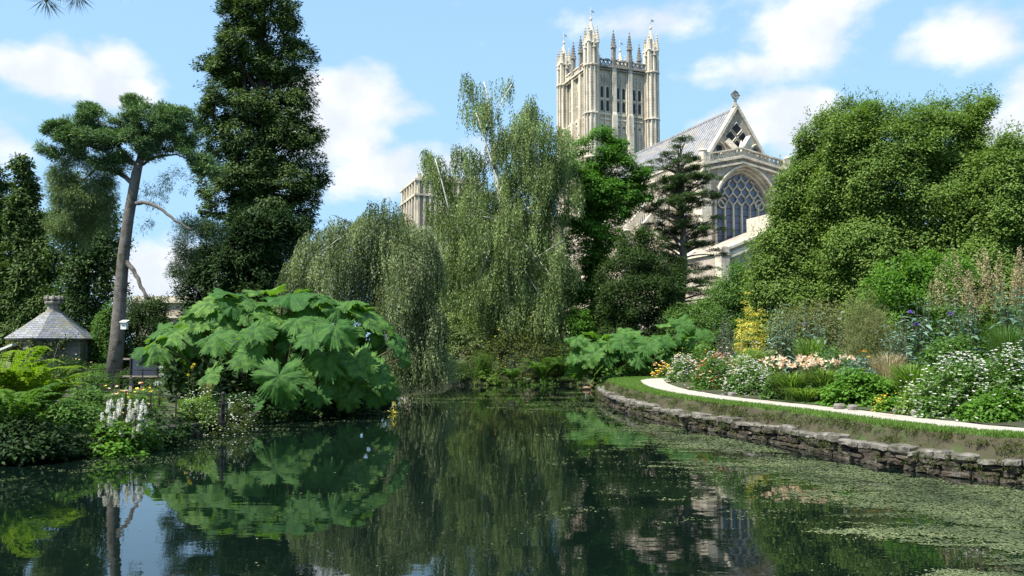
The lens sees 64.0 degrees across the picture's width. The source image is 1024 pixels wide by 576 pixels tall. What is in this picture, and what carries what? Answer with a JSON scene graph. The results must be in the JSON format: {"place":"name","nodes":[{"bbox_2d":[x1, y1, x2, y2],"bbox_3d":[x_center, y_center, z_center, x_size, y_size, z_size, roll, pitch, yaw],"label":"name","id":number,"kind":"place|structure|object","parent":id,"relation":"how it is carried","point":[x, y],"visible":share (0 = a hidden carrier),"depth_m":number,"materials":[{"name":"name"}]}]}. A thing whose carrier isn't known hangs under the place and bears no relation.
{"place":"outdoors","nodes":[
{"label":"outdoors","id":0,"kind":"place"},
{"bbox_2d":[30,0,131,19],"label":"pine twig","id":1,"kind":"object","parent":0,"point":[54,4],"visible":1,"depth_m":3.30,"materials":[{"name":"green plant"}]},
{"bbox_2d":[0,384,1023,575],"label":"pond water","id":2,"kind":"structure","parent":0,"point":[283,488],"depth_m":10.96,"materials":[{"name":"green liquid"}]},
{"bbox_2d":[3,390,1023,575],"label":"pond weed","id":3,"kind":"object","parent":2,"relation":"on","point":[968,532],"visible":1,"depth_m":11.51,"materials":[{"name":"plant"}]},
{"bbox_2d":[0,351,1023,462],"bbox_3d":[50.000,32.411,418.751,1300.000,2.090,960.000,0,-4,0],"label":"ground","id":4,"kind":"structure","parent":0,"point":[481,381],"depth_m":44.85,"materials":[{"name":"plant"}]},
{"bbox_2d":[0,162,15,347],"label":"cypress tree","id":5,"kind":"object","parent":4,"relation":"on","point":[4,186],"visible":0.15,"depth_m":49.99,"materials":[{"name":"green plant"}]},
{"bbox_2d":[0,152,70,360],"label":"cypress tree","id":6,"kind":"object","parent":4,"relation":"on","point":[23,275],"visible":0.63,"depth_m":46.56,"materials":[{"name":"green plant"}]},
{"bbox_2d":[0,382,73,425],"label":"fern","id":7,"kind":"object","parent":4,"relation":"on","point":[22,405],"visible":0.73,"depth_m":15.50,"materials":[{"name":"plant"}]},
{"bbox_2d":[0,346,80,401],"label":"fern","id":8,"kind":"object","parent":4,"relation":"on","point":[17,369],"visible":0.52,"depth_m":17.23,"materials":[{"name":"plant"}]},
{"bbox_2d":[0,412,84,465],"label":"waterside bush","id":9,"kind":"object","parent":4,"relation":"on","point":[52,437],"visible":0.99,"depth_m":15.01,"materials":[{"name":"green plant"}]},
{"bbox_2d":[0,364,93,418],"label":"fern","id":10,"kind":"object","parent":4,"relation":"on","point":[61,388],"visible":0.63,"depth_m":17.17,"materials":[{"name":"plant"}]},
{"bbox_2d":[4,295,93,375],"bbox_3d":[-22.404,2.420,39.930,3.868,4.110,3.999,0,-4,0],"label":"stone hut","id":11,"kind":"object","parent":4,"relation":"on","point":[53,323],"visible":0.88,"depth_m":39.09,"materials":[{"name":"stone"}]},
{"bbox_2d":[3,334,87,374],"bbox_3d":[-22.366,3.263,38.769,3.862,2.265,1.952,0,-4,0],"label":"climbing plant","id":12,"kind":"object","parent":11,"relation":"attached to","point":[45,342],"visible":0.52,"depth_m":38.37,"materials":[{"name":"green plant"}]},
{"bbox_2d":[47,355,93,382],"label":"garden bush","id":13,"kind":"object","parent":4,"relation":"on","point":[73,363],"visible":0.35,"depth_m":36.74,"materials":[{"name":"green plant"}]},
{"bbox_2d":[32,398,117,435],"bbox_3d":[-9.167,2.709,17.117,1.863,0.874,1.667,0,-4,0],"label":"waterside bush","id":14,"kind":"object","parent":4,"relation":"on","point":[76,414],"visible":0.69,"depth_m":16.77,"materials":[{"name":"green plant"}]},
{"bbox_2d":[38,165,137,365],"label":"broadleaf tree","id":15,"kind":"object","parent":4,"relation":"on","point":[76,276],"visible":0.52,"depth_m":45.55,"materials":[{"name":"green plant"}]},
{"bbox_2d":[56,385,123,420],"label":"leafy plant","id":16,"kind":"object","parent":4,"relation":"on","point":[90,395],"visible":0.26,"depth_m":19.06,"materials":[{"name":"green plant"}]},
{"bbox_2d":[66,367,121,393],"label":"garden bush","id":17,"kind":"object","parent":4,"relation":"on","point":[94,380],"visible":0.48,"depth_m":29.60,"materials":[{"name":"green plant"}]},
{"bbox_2d":[88,297,126,371],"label":"shrub","id":18,"kind":"object","parent":4,"relation":"on","point":[100,347],"visible":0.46,"depth_m":40.58,"materials":[{"name":"green plant"}]},
{"bbox_2d":[85,419,150,457],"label":"waterside bush","id":19,"kind":"object","parent":4,"relation":"on","point":[127,450],"visible":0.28,"depth_m":16.11,"materials":[{"name":"green plant"}]},
{"bbox_2d":[63,386,176,420],"bbox_3d":[-10.543,2.910,19.832,5.489,1.412,0.025,-1,-4,13],"label":"iron fence","id":20,"kind":"object","parent":4,"relation":"on","point":[126,403],"visible":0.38,"depth_m":19.41,"materials":[{"name":"metal"}]},
{"bbox_2d":[87,398,164,453],"bbox_3d":[-7.896,3.095,16.744,1.461,1.733,1.246,0,-4,0],"label":"astilbe","id":21,"kind":"object","parent":4,"relation":"on","point":[142,427],"visible":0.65,"depth_m":16.52,"materials":[{"name":"white plant"}]},
{"bbox_2d":[110,367,147,388],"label":"garden bush","id":22,"kind":"object","parent":4,"relation":"on","point":[123,380],"visible":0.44,"depth_m":32.56,"materials":[{"name":"green plant"}]},
{"bbox_2d":[32,92,233,383],"bbox_3d":[-17.057,-2.210,36.769,8.979,13.185,3.947,0,-4,0],"label":"tall pine","id":23,"kind":"object","parent":4,"relation":"on","point":[162,120],"visible":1,"depth_m":36.37,"materials":[{"name":"green plant"}]},
{"bbox_2d":[103,382,162,417],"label":"leafy plant","id":24,"kind":"object","parent":4,"relation":"on","point":[139,397],"visible":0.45,"depth_m":20.18,"materials":[{"name":"green plant"}]},
{"bbox_2d":[122,355,162,397],"bbox_3d":[-12.444,3.040,27.885,1.559,1.578,0.255,0,-4,0],"label":"bench","id":25,"kind":"object","parent":4,"relation":"on","point":[134,368],"visible":0.46,"depth_m":27.82,"materials":[{"name":"metal"}]},
{"bbox_2d":[53,368,231,398],"bbox_3d":[-12.600,3.200,26.838,6.835,1.148,0.018,0,-4,0],"label":"iron fence","id":26,"kind":"object","parent":4,"relation":"on","point":[112,377],"visible":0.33,"depth_m":26.85,"materials":[{"name":"metal"}]},
{"bbox_2d":[112,294,176,378],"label":"evergreen shrub","id":27,"kind":"object","parent":4,"relation":"on","point":[138,324],"visible":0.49,"depth_m":41.56,"materials":[{"name":"green plant"}]},
{"bbox_2d":[152,366,166,410],"bbox_3d":[-9.619,2.732,22.379,0.462,1.242,0.416,0,-4,0],"label":"foxglove","id":28,"kind":"object","parent":4,"relation":"on","point":[159,398],"visible":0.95,"depth_m":22.33,"materials":[{"name":"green plant"}]},
{"bbox_2d":[136,418,188,448],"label":"waterside bush","id":29,"kind":"object","parent":4,"relation":"on","point":[168,439],"visible":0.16,"depth_m":17.58,"materials":[{"name":"green plant"}]},
{"bbox_2d":[133,296,192,343],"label":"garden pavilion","id":30,"kind":"structure","parent":4,"relation":"on","point":[173,316],"depth_m":70.03,"materials":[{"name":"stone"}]},
{"bbox_2d":[145,365,191,390],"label":"garden bush","id":31,"kind":"object","parent":4,"relation":"on","point":[152,386],"visible":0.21,"depth_m":32.58,"materials":[{"name":"green plant"}]},
{"bbox_2d":[174,387,225,428],"bbox_3d":[-7.790,3.001,20.404,1.426,1.041,1.216,0,-4,0],"label":"meadow patch","id":32,"kind":"object","parent":4,"relation":"on","point":[195,403],"visible":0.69,"depth_m":20.22,"materials":[{"name":"green plant"}]},
{"bbox_2d":[0,385,402,464],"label":"pond bank","id":33,"kind":"structure","parent":4,"relation":"on","point":[306,413],"depth_m":22.06,"materials":[{"name":"plant"}]},
{"bbox_2d":[197,382,213,404],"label":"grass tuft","id":34,"kind":"object","parent":4,"relation":"on","point":[208,389],"visible":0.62,"depth_m":22.77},
{"bbox_2d":[155,413,259,438],"bbox_3d":[-7.636,3.469,20.115,0.487,0.497,5.450,-1,-4,11],"label":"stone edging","id":35,"kind":"object","parent":4,"relation":"on","point":[196,424],"visible":0.17,"depth_m":19.87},
{"bbox_2d":[218,392,227,424],"bbox_3d":[-6.982,2.908,19.793,0.222,0.800,0.222,0,-4,0],"label":"iron bollard","id":36,"kind":"object","parent":4,"relation":"on","point":[222,413],"visible":1,"depth_m":19.75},
{"bbox_2d":[203,414,248,435],"bbox_3d":[-7.186,3.665,20.198,1.788,1.217,1.477,0,-4,0],"label":"meadow patch","id":37,"kind":"object","parent":4,"relation":"on","point":[228,428],"visible":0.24,"depth_m":20.13,"materials":[{"name":"green plant"}]},
{"bbox_2d":[165,201,314,378],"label":"yew tree","id":38,"kind":"object","parent":4,"relation":"on","point":[244,260],"visible":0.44,"depth_m":42.06,"materials":[{"name":"green plant"}]},
{"bbox_2d":[225,391,262,429],"bbox_3d":[-7.148,3.523,21.371,1.319,1.631,1.157,0,-4,0],"label":"meadow patch","id":39,"kind":"object","parent":4,"relation":"on","point":[244,416],"visible":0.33,"depth_m":21.33,"materials":[{"name":"green plant"}]},
{"bbox_2d":[189,0,334,236],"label":"conifer tree","id":40,"kind":"object","parent":4,"relation":"on","point":[263,168],"visible":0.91,"depth_m":47.99,"materials":[{"name":"green plant"}]},
{"bbox_2d":[129,284,411,415],"bbox_3d":[-7.946,2.343,25.800,9.448,5.215,6.434,0,-4,0],"label":"giant rhubarb","id":41,"kind":"object","parent":4,"relation":"on","point":[281,361],"visible":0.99,"depth_m":25.32,"materials":[{"name":"green plant"}]},
{"bbox_2d":[271,198,460,395],"bbox_3d":[-6.637,0.463,37.050,8.688,9.286,4.344,0,-4,0],"label":"weeping tree","id":42,"kind":"object","parent":4,"relation":"on","point":[376,264],"visible":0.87,"depth_m":36.06,"materials":[{"name":"green plant"}]},
{"bbox_2d":[399,357,480,381],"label":"bush","id":43,"kind":"object","parent":4,"relation":"on","point":[464,368],"visible":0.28,"depth_m":46.53,"materials":[{"name":"green plant"}]},
{"bbox_2d":[443,309,502,375],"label":"bush","id":44,"kind":"object","parent":4,"relation":"on","point":[473,330],"visible":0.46,"depth_m":49.74,"materials":[{"name":"green plant"}]},
{"bbox_2d":[471,350,499,377],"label":"bush","id":45,"kind":"object","parent":4,"relation":"on","point":[483,366],"visible":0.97,"depth_m":47.22,"materials":[{"name":"green plant"}]},
{"bbox_2d":[472,371,506,384],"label":"waterside plant","id":46,"kind":"object","parent":4,"relation":"on","point":[494,381],"visible":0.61,"depth_m":46.59,"materials":[{"name":"green plant"}]},
{"bbox_2d":[423,226,575,364],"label":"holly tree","id":47,"kind":"object","parent":4,"relation":"on","point":[446,316],"visible":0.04,"depth_m":56.37,"materials":[{"name":"green plant"}]},
{"bbox_2d":[416,70,586,370],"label":"birch tree","id":48,"kind":"object","parent":4,"relation":"on","point":[542,305],"visible":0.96,"depth_m":50.74,"materials":[{"name":"plant"}]},
{"bbox_2d":[498,364,527,380],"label":"fern","id":49,"kind":"object","parent":4,"relation":"on","point":[510,374],"visible":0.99,"depth_m":47.09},
{"bbox_2d":[456,316,585,376],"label":"bush","id":50,"kind":"object","parent":4,"relation":"on","point":[502,364],"visible":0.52,"depth_m":49.14,"materials":[{"name":"green plant"}]},
{"bbox_2d":[516,357,565,379],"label":"fern","id":51,"kind":"object","parent":4,"relation":"on","point":[540,370],"visible":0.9,"depth_m":46.99,"materials":[{"name":"plant"}]},
{"bbox_2d":[547,356,568,376],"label":"fern","id":52,"kind":"object","parent":4,"relation":"on","point":[562,368],"visible":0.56,"depth_m":46.91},
{"bbox_2d":[549,335,598,376],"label":"bush","id":53,"kind":"object","parent":4,"relation":"on","point":[565,355],"visible":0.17,"depth_m":48.54,"materials":[{"name":"green plant"}]},
{"bbox_2d":[562,303,596,354],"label":"bush","id":54,"kind":"object","parent":4,"relation":"on","point":[584,325],"visible":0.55,"depth_m":50.12,"materials":[{"name":"green plant"}]},
{"bbox_2d":[557,123,658,370],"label":"ash tree","id":55,"kind":"object","parent":4,"relation":"on","point":[606,199],"visible":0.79,"depth_m":53.75,"materials":[{"name":"green plant"}]},
{"bbox_2d":[597,364,659,385],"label":"waterside dock","id":56,"kind":"object","parent":4,"relation":"on","point":[625,372],"visible":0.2,"depth_m":42.60,"materials":[{"name":"green plant"}]},
{"bbox_2d":[399,10,868,360],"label":"cathedral","id":57,"kind":"structure","parent":4,"relation":"on","point":[619,94],"depth_m":111.90,"materials":[{"name":"stone"}]},
{"bbox_2d":[717,175,764,241],"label":"great window","id":58,"kind":"structure","parent":57,"relation":"in","point":[742,200],"depth_m":87.37,"materials":[{"name":"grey glass"}]},
{"bbox_2d":[586,224,690,341],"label":"thorn tree","id":59,"kind":"object","parent":4,"relation":"on","point":[635,284],"visible":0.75,"depth_m":50.67,"materials":[{"name":"green plant"}]},
{"bbox_2d":[563,314,715,387],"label":"giant rhubarb","id":60,"kind":"object","parent":4,"relation":"on","point":[620,348],"visible":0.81,"depth_m":43.15,"materials":[{"name":"green plant"}]},
{"bbox_2d":[637,134,735,371],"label":"layered pine","id":61,"kind":"object","parent":4,"relation":"on","point":[674,192],"visible":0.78,"depth_m":56.10,"materials":[{"name":"green plant"}]},
{"bbox_2d":[663,258,764,361],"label":"laurel shrub","id":62,"kind":"object","parent":4,"relation":"on","point":[729,291],"visible":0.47,"depth_m":49.27,"materials":[{"name":"green plant"}]},
{"bbox_2d":[694,299,745,374],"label":"green shrub","id":63,"kind":"object","parent":4,"relation":"on","point":[714,334],"visible":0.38,"depth_m":40.84,"materials":[{"name":"green plant"}]},
{"bbox_2d":[712,310,734,374],"bbox_3d":[8.763,2.297,33.880,1.287,2.869,1.185,0,-4,0],"label":"mullein","id":64,"kind":"object","parent":4,"relation":"on","point":[723,343],"visible":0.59,"depth_m":33.83,"materials":[{"name":"green plant"}]},
{"bbox_2d":[718,334,744,377],"bbox_3d":[8.455,2.668,31.387,1.173,1.870,1.281,0,-4,0],"label":"artemisia","id":65,"kind":"object","parent":4,"relation":"on","point":[733,350],"visible":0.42,"depth_m":31.34,"materials":[{"name":"plant"}]},
{"bbox_2d":[732,291,770,369],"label":"golden shrub","id":66,"kind":"object","parent":4,"relation":"on","point":[758,337],"visible":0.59,"depth_m":36.82,"materials":[{"name":"yellow plant"}]},
{"bbox_2d":[760,302,801,374],"bbox_3d":[10.171,2.056,30.791,2.197,3.101,2.164,0,-4,0],"label":"cardoon","id":67,"kind":"object","parent":4,"relation":"on","point":[788,351],"visible":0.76,"depth_m":30.80,"materials":[{"name":"green plant"}]},
{"bbox_2d":[758,355,826,403],"bbox_3d":[7.523,2.432,21.694,2.462,1.339,2.801,0,-4,0],"label":"daylily","id":68,"kind":"object","parent":4,"relation":"on","point":[794,380],"depth_m":21.68,"materials":[{"name":"plant"}]},
{"bbox_2d":[733,83,884,368],"bbox_3d":[14.792,-2.814,40.280,7.933,14.262,4.602,0,-4,0],"label":"evergreen oak","id":69,"kind":"object","parent":4,"relation":"on","point":[784,245],"visible":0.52,"depth_m":39.38,"materials":[{"name":"green plant"}]},
{"bbox_2d":[597,385,1023,485],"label":"retaining wall","id":70,"kind":"structure","parent":4,"relation":"on","point":[896,455],"depth_m":15.54,"materials":[{"name":"stone"}]},
{"bbox_2d":[792,302,835,371],"bbox_3d":[10.728,1.870,28.879,1.671,2.906,1.830,2,-5,-27],"label":"cardoon","id":71,"kind":"object","parent":4,"relation":"on","point":[818,335],"visible":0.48,"depth_m":28.85,"materials":[{"name":"green plant"}]},
{"bbox_2d":[764,297,865,360],"bbox_3d":[12.294,1.826,32.874,4.342,3.006,1.862,0,-4,0],"label":"olive shrub","id":72,"kind":"object","parent":4,"relation":"on","point":[824,318],"visible":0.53,"depth_m":32.76,"materials":[{"name":"green plant"}]},
{"bbox_2d":[828,285,907,369],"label":"wispy dome","id":73,"kind":"structure","parent":4,"relation":"on","point":[869,324],"depth_m":25.75,"materials":[{"name":"green plant"}]},
{"bbox_2d":[876,320,912,366],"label":"sea holly","id":74,"kind":"object","parent":4,"relation":"on","point":[899,343],"visible":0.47,"depth_m":22.48,"materials":[{"name":"green plant"}]},
{"bbox_2d":[794,82,1016,364],"bbox_3d":[18.877,-2.984,38.151,10.728,13.518,6.554,0,-4,0],"label":"evergreen oak","id":75,"kind":"object","parent":4,"relation":"on","point":[926,158],"visible":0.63,"depth_m":36.96,"materials":[{"name":"green plant"}]},
{"bbox_2d":[855,246,984,364],"bbox_3d":[14.828,0.775,30.031,4.600,4.637,2.957,0,-4,0],"label":"maple shrub","id":76,"kind":"object","parent":4,"relation":"on","point":[916,273],"visible":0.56,"depth_m":29.66,"materials":[{"name":"green plant"}]},
{"bbox_2d":[887,296,953,370],"bbox_3d":[11.955,1.539,23.895,1.988,2.707,2.049,-1,-4,15],"label":"cardoon","id":77,"kind":"object","parent":4,"relation":"on","point":[917,340],"visible":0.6,"depth_m":23.75,"materials":[{"name":"green plant"}]},
{"bbox_2d":[907,331,987,397],"bbox_3d":[10.903,1.986,20.457,2.124,1.836,1.702,0,-4,0],"label":"bushy plant","id":78,"kind":"object","parent":4,"relation":"on","point":[940,344],"visible":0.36,"depth_m":20.27,"materials":[{"name":"green plant"}]},
{"bbox_2d":[919,248,1004,367],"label":"plume grass","id":79,"kind":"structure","parent":4,"relation":"on","point":[942,308],"depth_m":24.66,"materials":[{"name":"plant"}]},
{"bbox_2d":[942,287,986,380],"bbox_3d":[12.508,1.302,22.491,1.386,2.623,1.358,0,-4,0],"label":"plume poppy","id":80,"kind":"object","parent":4,"relation":"on","point":[973,330],"visible":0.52,"depth_m":22.39,"materials":[{"name":"green plant"}]},
{"bbox_2d":[940,115,1023,360],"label":"evergreen oak","id":81,"kind":"object","parent":4,"relation":"on","point":[1001,210],"visible":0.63,"depth_m":34.26,"materials":[{"name":"green plant"}]},
{"bbox_2d":[973,244,1023,371],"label":"plume grass","id":82,"kind":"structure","parent":4,"relation":"on","point":[1019,277],"depth_m":23.97,"materials":[{"name":"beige plant"}]},
{"bbox_2d":[988,282,1023,381],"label":"plume poppy","id":83,"kind":"object","parent":4,"relation":"on","point":[1013,318],"visible":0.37,"depth_m":21.42,"materials":[{"name":"green plant"}]},
{"bbox_2d":[0,0,1023,348],"label":"sky","id":84,"kind":"structure","parent":0,"point":[390,70],"materials":[{"name":"blue"}]},
{"bbox_2d":[788,337,831,382],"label":"ornamental grass","id":85,"kind":"object","parent":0,"point":[804,350],"depth_m":25.73,"materials":[{"name":"plant"}]},
{"bbox_2d":[604,382,1023,480],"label":"grass bank","id":86,"kind":"structure","parent":0,"point":[986,451],"depth_m":15.31,"materials":[{"name":"plant"}]},
{"bbox_2d":[595,381,1023,482],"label":"moss and tufts","id":87,"kind":"object","parent":86,"relation":"on","point":[885,439],"visible":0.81,"depth_m":16.73,"materials":[{"name":"plant"}]},
{"bbox_2d":[606,375,1023,438],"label":"lawn verge","id":88,"kind":"structure","parent":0,"point":[828,416],"depth_m":17.18,"materials":[{"name":"green plant"}]},
{"bbox_2d":[641,378,1023,431],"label":"path","id":89,"kind":"structure","parent":0,"point":[659,383],"depth_m":18.82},
{"bbox_2d":[664,378,1023,426],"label":"flower bed soil","id":90,"kind":"structure","parent":0,"point":[1018,423],"depth_m":21.23,"materials":[{"name":"brown soil"}]},
{"bbox_2d":[665,353,700,382],"bbox_3d":[6.973,3.345,33.243,1.574,1.382,1.414,0,-4,0],"label":"flowering mound","id":91,"kind":"object","parent":90,"relation":"on","point":[679,375],"visible":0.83,"depth_m":33.04,"materials":[{"name":"white plant"}]},
{"bbox_2d":[663,347,714,380],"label":"bushy plant","id":92,"kind":"object","parent":90,"relation":"on","point":[697,356],"visible":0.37,"depth_m":35.73,"materials":[{"name":"green plant"}]},
{"bbox_2d":[684,347,744,393],"bbox_3d":[6.869,2.828,27.605,2.157,1.684,1.796,0,-4,0],"label":"flowering mound","id":93,"kind":"object","parent":90,"relation":"on","point":[716,368],"visible":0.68,"depth_m":27.31,"materials":[{"name":"green plant"}]},
{"bbox_2d":[721,356,774,397],"bbox_3d":[7.055,2.709,24.482,1.723,1.481,1.470,0,-4,0],"label":"flowering mound","id":94,"kind":"object","parent":90,"relation":"on","point":[742,377],"visible":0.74,"depth_m":24.34,"materials":[{"name":"green plant"}]},
{"bbox_2d":[717,341,785,387],"bbox_3d":[8.497,2.754,28.868,2.226,1.750,2.133,-3,-5,37],"label":"bushy plant","id":95,"kind":"object","parent":90,"relation":"on","point":[752,352],"visible":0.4,"depth_m":28.72,"materials":[{"name":"green plant"}]},
{"bbox_2d":[758,368,783,401],"bbox_3d":[7.273,2.745,22.466,1.140,1.143,1.018,0,-4,0],"label":"leafy mound","id":96,"kind":"object","parent":90,"relation":"on","point":[770,390],"visible":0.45,"depth_m":22.33,"materials":[{"name":"green plant"}]},
{"bbox_2d":[800,343,850,391],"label":"bushy plant","id":97,"kind":"object","parent":90,"relation":"on","point":[836,357],"visible":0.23,"depth_m":23.75,"materials":[{"name":"green plant"}]},
{"bbox_2d":[796,351,856,399],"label":"daylily","id":98,"kind":"object","parent":90,"relation":"on","point":[822,380],"visible":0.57,"depth_m":21.53,"materials":[{"name":"green plant"}]},
{"bbox_2d":[814,366,901,410],"bbox_3d":[8.588,2.512,20.034,2.405,1.213,1.967,0,-4,0],"label":"lush mound","id":99,"kind":"object","parent":90,"relation":"on","point":[839,390],"visible":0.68,"depth_m":19.62,"materials":[{"name":"green plant"}]},
{"bbox_2d":[834,350,881,402],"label":"bushy plant","id":100,"kind":"object","parent":90,"relation":"on","point":[867,370],"visible":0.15,"depth_m":20.66,"materials":[{"name":"green plant"}]},
{"bbox_2d":[864,352,914,393],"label":"ornamental grass","id":101,"kind":"object","parent":90,"relation":"on","point":[885,363],"depth_m":20.06,"materials":[{"name":"plant"}]},
{"bbox_2d":[872,390,909,415],"bbox_3d":[8.444,2.616,18.168,0.938,0.673,0.992,-4,-6,44],"label":"leafy mound","id":102,"kind":"object","parent":90,"relation":"on","point":[884,408],"visible":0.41,"depth_m":18.14,"materials":[{"name":"green plant"}]},
{"bbox_2d":[881,363,941,408],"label":"daylily leaves","id":103,"kind":"object","parent":90,"relation":"on","point":[904,374],"visible":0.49,"depth_m":18.25,"materials":[{"name":"plant"}]},
{"bbox_2d":[891,374,942,415],"bbox_3d":[8.745,2.385,17.441,1.236,1.096,1.178,2,-5,-24],"label":"flowering mound","id":104,"kind":"object","parent":90,"relation":"on","point":[905,404],"visible":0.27,"depth_m":17.42,"materials":[{"name":"green plant"}]},
{"bbox_2d":[921,397,965,419],"bbox_3d":[8.898,2.512,16.665,1.228,0.784,1.096,0,-4,0],"label":"leafy mound","id":105,"kind":"object","parent":90,"relation":"on","point":[949,411],"visible":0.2,"depth_m":16.46,"materials":[{"name":"green plant"}]},
{"bbox_2d":[910,345,995,419],"bbox_3d":[9.111,2.034,16.759,1.822,1.722,1.704,-2,-4,21],"label":"white yarrow","id":106,"kind":"object","parent":90,"relation":"on","point":[961,380],"visible":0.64,"depth_m":16.56,"materials":[{"name":"green plant"}]},
{"bbox_2d":[954,383,1023,427],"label":"leafy mound","id":107,"kind":"object","parent":90,"relation":"on","point":[986,409],"visible":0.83,"depth_m":15.50,"materials":[{"name":"green plant"}]},
{"bbox_2d":[971,340,1023,419],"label":"white yarrow","id":108,"kind":"object","parent":90,"relation":"on","point":[1010,375],"visible":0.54,"depth_m":16.02,"materials":[{"name":"green plant"}]},
{"bbox_2d":[980,322,1023,391],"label":"ornamental grass","id":109,"kind":"object","parent":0,"point":[1001,339],"depth_m":19.31,"materials":[{"name":"plant"}]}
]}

